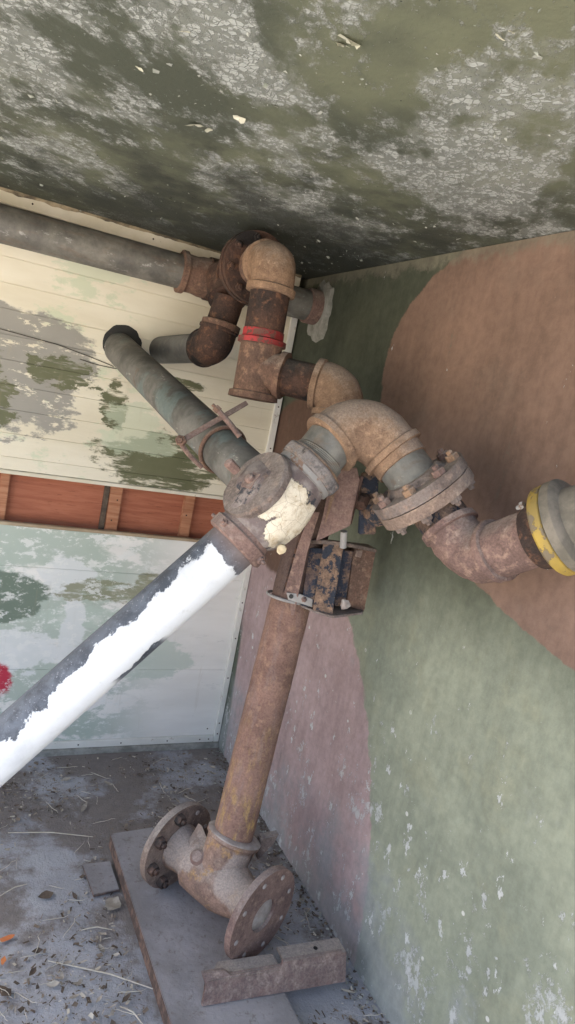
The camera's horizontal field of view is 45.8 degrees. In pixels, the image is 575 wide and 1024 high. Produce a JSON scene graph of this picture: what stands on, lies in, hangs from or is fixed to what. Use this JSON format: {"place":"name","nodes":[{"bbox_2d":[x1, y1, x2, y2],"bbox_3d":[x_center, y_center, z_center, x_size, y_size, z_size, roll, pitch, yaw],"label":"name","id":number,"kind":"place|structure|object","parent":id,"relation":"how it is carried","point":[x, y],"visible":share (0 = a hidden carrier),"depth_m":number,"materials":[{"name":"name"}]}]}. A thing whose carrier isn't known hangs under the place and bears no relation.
{"place":"outdoors","nodes":[
{"label":"outdoors","id":0,"kind":"place"},
{"bbox_2d":[0,747,387,1023],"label":"floor","id":1,"kind":"structure","parent":0,"point":[44,861],"depth_m":2.02,"materials":[{"name":"grey concrete"}]},
{"bbox_2d":[1,956,5,964],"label":"dry leaf","id":2,"kind":"object","parent":1,"relation":"on","point":[3,959],"visible":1,"depth_m":1.72,"materials":[{"name":"orange plant"}]},
{"bbox_2d":[0,985,10,995],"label":"dry leaf","id":3,"kind":"object","parent":1,"relation":"on","point":[5,993],"visible":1,"depth_m":1.64,"materials":[{"name":"brown plant"}]},
{"bbox_2d":[0,934,14,941],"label":"dry leaf","id":4,"kind":"object","parent":1,"relation":"on","point":[6,938],"visible":1,"depth_m":1.78,"materials":[{"name":"orange plant"}]},
{"bbox_2d":[0,884,25,895],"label":"straw","id":5,"kind":"object","parent":1,"relation":"on","point":[12,888],"visible":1,"depth_m":1.95,"materials":[{"name":"beige plant"}]},
{"bbox_2d":[29,966,36,975],"bbox_3d":[-0.636,1.149,1.701,0.014,0.004,0.034,16,5,8],"label":"dry leaf","id":6,"kind":"object","parent":1,"relation":"on","point":[33,971],"visible":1,"depth_m":1.70,"materials":[{"name":"brown plant"}]},
{"bbox_2d":[32,947,42,952],"bbox_3d":[-0.649,1.137,1.765,0.029,0.004,0.014,7,18,-31],"label":"dry leaf","id":7,"kind":"object","parent":1,"relation":"on","point":[39,950],"visible":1,"depth_m":1.77,"materials":[{"name":"plant"}]},
{"bbox_2d":[38,890,52,898],"bbox_3d":[-0.693,1.098,1.953,0.032,0.004,0.034,13,9,9],"label":"dry leaf","id":8,"kind":"object","parent":1,"relation":"on","point":[46,894],"visible":1,"depth_m":1.95,"materials":[{"name":"brown plant"}]},
{"bbox_2d":[8,832,91,836],"bbox_3d":[-0.768,1.044,2.210,0.265,0.008,0.010,9,9,-12],"label":"straw","id":9,"kind":"object","parent":1,"relation":"on","point":[49,832],"visible":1,"depth_m":2.21,"materials":[{"name":"beige plant"}]},
{"bbox_2d":[47,980,58,986],"bbox_3d":[-0.578,1.164,1.680,0.031,0.004,0.016,-4,27,-15],"label":"dry leaf","id":10,"kind":"object","parent":1,"relation":"on","point":[53,983],"visible":1,"depth_m":1.68,"materials":[{"name":"beige plant"}]},
{"bbox_2d":[81,801,87,811],"bbox_3d":[-0.709,1.028,2.374,0.017,0.004,0.068,17,9,-1],"label":"dry leaf","id":11,"kind":"object","parent":1,"relation":"on","point":[83,807],"visible":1,"depth_m":2.38,"materials":[{"name":"plant"}]},
{"bbox_2d":[81,926,111,930],"bbox_3d":[-0.526,1.145,1.872,0.086,0.008,0.009,9,9,-15],"label":"straw","id":12,"kind":"object","parent":1,"relation":"on","point":[95,927],"visible":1,"depth_m":1.87,"materials":[{"name":"beige plant"}]},
{"bbox_2d":[82,861,118,896],"bbox_3d":[-0.565,1.109,2.058,0.090,0.009,0.135,7,10,-26],"label":"slab","id":13,"kind":"object","parent":1,"relation":"on","point":[101,878],"depth_m":2.05,"materials":[{"name":"concrete"}]},
{"bbox_2d":[48,960,152,988],"bbox_3d":[-0.452,1.182,1.734,0.332,0.008,0.010,12,9,5],"label":"straw","id":14,"kind":"object","parent":1,"relation":"on","point":[102,972],"visible":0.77,"depth_m":1.74,"materials":[{"name":"beige plant"}]},
{"bbox_2d":[98,944,104,951],"bbox_3d":[-0.494,1.160,1.810,0.020,0.008,0.022,9,9,-11],"label":"dry leaf","id":15,"kind":"object","parent":1,"relation":"on","point":[100,946],"visible":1,"depth_m":1.81,"materials":[{"name":"beige plant"}]},
{"bbox_2d":[105,896,120,909],"bbox_3d":[-0.504,1.132,1.969,0.046,0.008,0.044,5,11,-34],"label":"stone","id":16,"kind":"object","parent":1,"relation":"on","point":[113,903],"visible":1,"depth_m":1.97,"materials":[{"name":"beige stone"}]},
{"bbox_2d":[122,993,130,1002],"bbox_3d":[-0.398,1.200,1.681,0.013,0.004,0.032,28,25,25],"label":"dry leaf","id":17,"kind":"object","parent":1,"relation":"on","point":[126,998],"visible":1,"depth_m":1.68,"materials":[{"name":"brown plant"}]},
{"bbox_2d":[35,741,218,756],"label":"kerb","id":18,"kind":"structure","parent":1,"relation":"on","point":[118,749],"depth_m":2.79,"materials":[{"name":"grey concrete"}]},
{"bbox_2d":[120,1006,142,1023],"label":"straw","id":19,"kind":"object","parent":1,"relation":"on","point":[132,1012],"visible":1,"depth_m":1.65,"materials":[{"name":"beige plant"}]},
{"bbox_2d":[0,752,369,1023],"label":"leaf litter","id":20,"kind":"object","parent":1,"relation":"on","point":[145,1010],"visible":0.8,"depth_m":1.91,"materials":[{"name":"plant"}]},
{"bbox_2d":[109,827,299,1023],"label":"steel plate","id":21,"kind":"object","parent":1,"relation":"on","point":[180,930],"visible":0.47,"depth_m":1.82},
{"bbox_2d":[140,497,328,959],"bbox_3d":[-0.048,0.435,1.867,0.366,1.480,0.364,18,11,37],"label":"riser pipe","id":22,"kind":"object","parent":21,"relation":"on","point":[197,853],"visible":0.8,"depth_m":1.86,"materials":[{"name":"metal"}]},
{"bbox_2d":[0,203,362,414],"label":"pipework","id":23,"kind":"object","parent":22,"relation":"on","point":[254,271],"visible":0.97,"depth_m":2.04,"materials":[{"name":"metal"}]},
{"bbox_2d":[283,467,363,614],"bbox_3d":[0.065,0.097,1.783,0.210,0.470,0.091,18,11,35],"label":"iron bracket","id":24,"kind":"object","parent":22,"relation":"attached to","point":[340,507],"visible":0.88,"depth_m":1.72,"materials":[{"name":"metal"}]},
{"bbox_2d":[356,472,382,533],"bbox_3d":[0.215,-0.016,1.716,0.098,0.160,0.093,11,9,-3],"label":"pipe support","id":25,"kind":"object","parent":24,"relation":"attached to","point":[369,521],"visible":0.65,"depth_m":1.72,"materials":[{"name":"blue paint"}]},
{"bbox_2d":[287,540,376,617],"bbox_3d":[0.124,0.181,1.893,0.212,0.234,0.239,13,9,9],"label":"metal box","id":26,"kind":"object","parent":22,"relation":"attached to","point":[337,581],"visible":0.88,"depth_m":1.83,"materials":[{"name":"blue paint"}]},
{"bbox_2d":[201,938,345,1005],"bbox_3d":[-0.034,1.181,1.754,0.403,0.068,0.078,7,10,-24],"label":"angle iron","id":27,"kind":"object","parent":21,"relation":"on","point":[300,966],"visible":1,"depth_m":1.75,"materials":[{"name":"brown metal"}]},
{"bbox_2d":[0,333,574,786],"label":"valve pipework","id":28,"kind":"object","parent":1,"relation":"on","point":[272,501],"visible":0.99,"depth_m":1.44,"materials":[{"name":"metal"}]},
{"bbox_2d":[1,329,111,365],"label":"wire","id":29,"kind":"object","parent":28,"relation":"attached to","point":[56,344],"visible":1,"depth_m":2.35,"materials":[{"name":"grey metal"}]},
{"bbox_2d":[175,401,247,473],"bbox_3d":[-0.177,-0.187,1.681,0.213,0.198,0.121,7,10,-26],"label":"pipe clamp","id":30,"kind":"object","parent":28,"relation":"attached to","point":[181,441],"visible":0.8,"depth_m":1.66,"materials":[{"name":"metal"}]},
{"bbox_2d":[207,750,389,1023],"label":"wall foot crumbs","id":31,"kind":"object","parent":1,"relation":"on","point":[347,961],"depth_m":2.07,"materials":[{"name":"grey concrete"}]},
{"bbox_2d":[0,0,574,280],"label":"ceiling","id":32,"kind":"structure","parent":0,"point":[401,159],"depth_m":1.22,"materials":[{"name":"paint"}]},
{"bbox_2d":[185,124,203,126],"bbox_3d":[-0.180,-0.746,1.316,0.034,0.009,0.016,5,11,-36],"label":"paint flake","id":33,"kind":"object","parent":32,"relation":"attached to","point":[197,125],"visible":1,"depth_m":1.32,"materials":[{"name":"beige paint"}]},
{"bbox_2d":[233,115,245,123],"bbox_3d":[-0.089,-0.717,1.243,0.025,0.008,0.010,7,10,-26],"label":"paint flake","id":34,"kind":"object","parent":32,"relation":"attached to","point":[241,120],"visible":1,"depth_m":1.24,"materials":[{"name":"white paint"}]},
{"bbox_2d":[1,0,574,269],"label":"flaking paint","id":35,"kind":"object","parent":32,"relation":"attached to","point":[536,56],"visible":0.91,"depth_m":1.21,"materials":[{"name":"white paint"}]},
{"bbox_2d":[338,34,359,48],"bbox_3d":[0.083,-0.630,0.917,0.037,0.010,0.018,9,9,-13],"label":"paint flake","id":36,"kind":"object","parent":32,"relation":"attached to","point":[352,43],"visible":1,"depth_m":0.91,"materials":[{"name":"beige paint"}]},
{"label":"ground","id":37,"kind":"structure","parent":0,"visible":0},
{"bbox_2d":[218,230,574,1023],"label":"painted wall","id":38,"kind":"structure","parent":37,"relation":"on","point":[418,808],"depth_m":1.71,"materials":[{"name":"green paint"}]},
{"bbox_2d":[0,473,224,538],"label":"timber framing","id":39,"kind":"object","parent":38,"relation":"attached to","point":[29,499],"visible":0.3,"depth_m":2.59,"materials":[{"name":"brown wood"}]},
{"bbox_2d":[0,520,251,748],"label":"boarded panel","id":40,"kind":"object","parent":38,"relation":"attached to","point":[65,591],"visible":0.69,"depth_m":2.65,"materials":[{"name":"white paint"}]},
{"bbox_2d":[0,187,301,499],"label":"boarded panel","id":41,"kind":"object","parent":38,"relation":"attached to","point":[66,414],"visible":0.52,"depth_m":2.42,"materials":[{"name":"beige paint"}]},
{"bbox_2d":[307,280,333,342],"bbox_3d":[0.115,-0.752,2.545,0.010,0.235,0.196,7,10,-26],"label":"mortar patch","id":42,"kind":"object","parent":38,"relation":"attached to","point":[316,332],"visible":0.73,"depth_m":2.50,"materials":[{"name":"grey concrete"}]}
]}

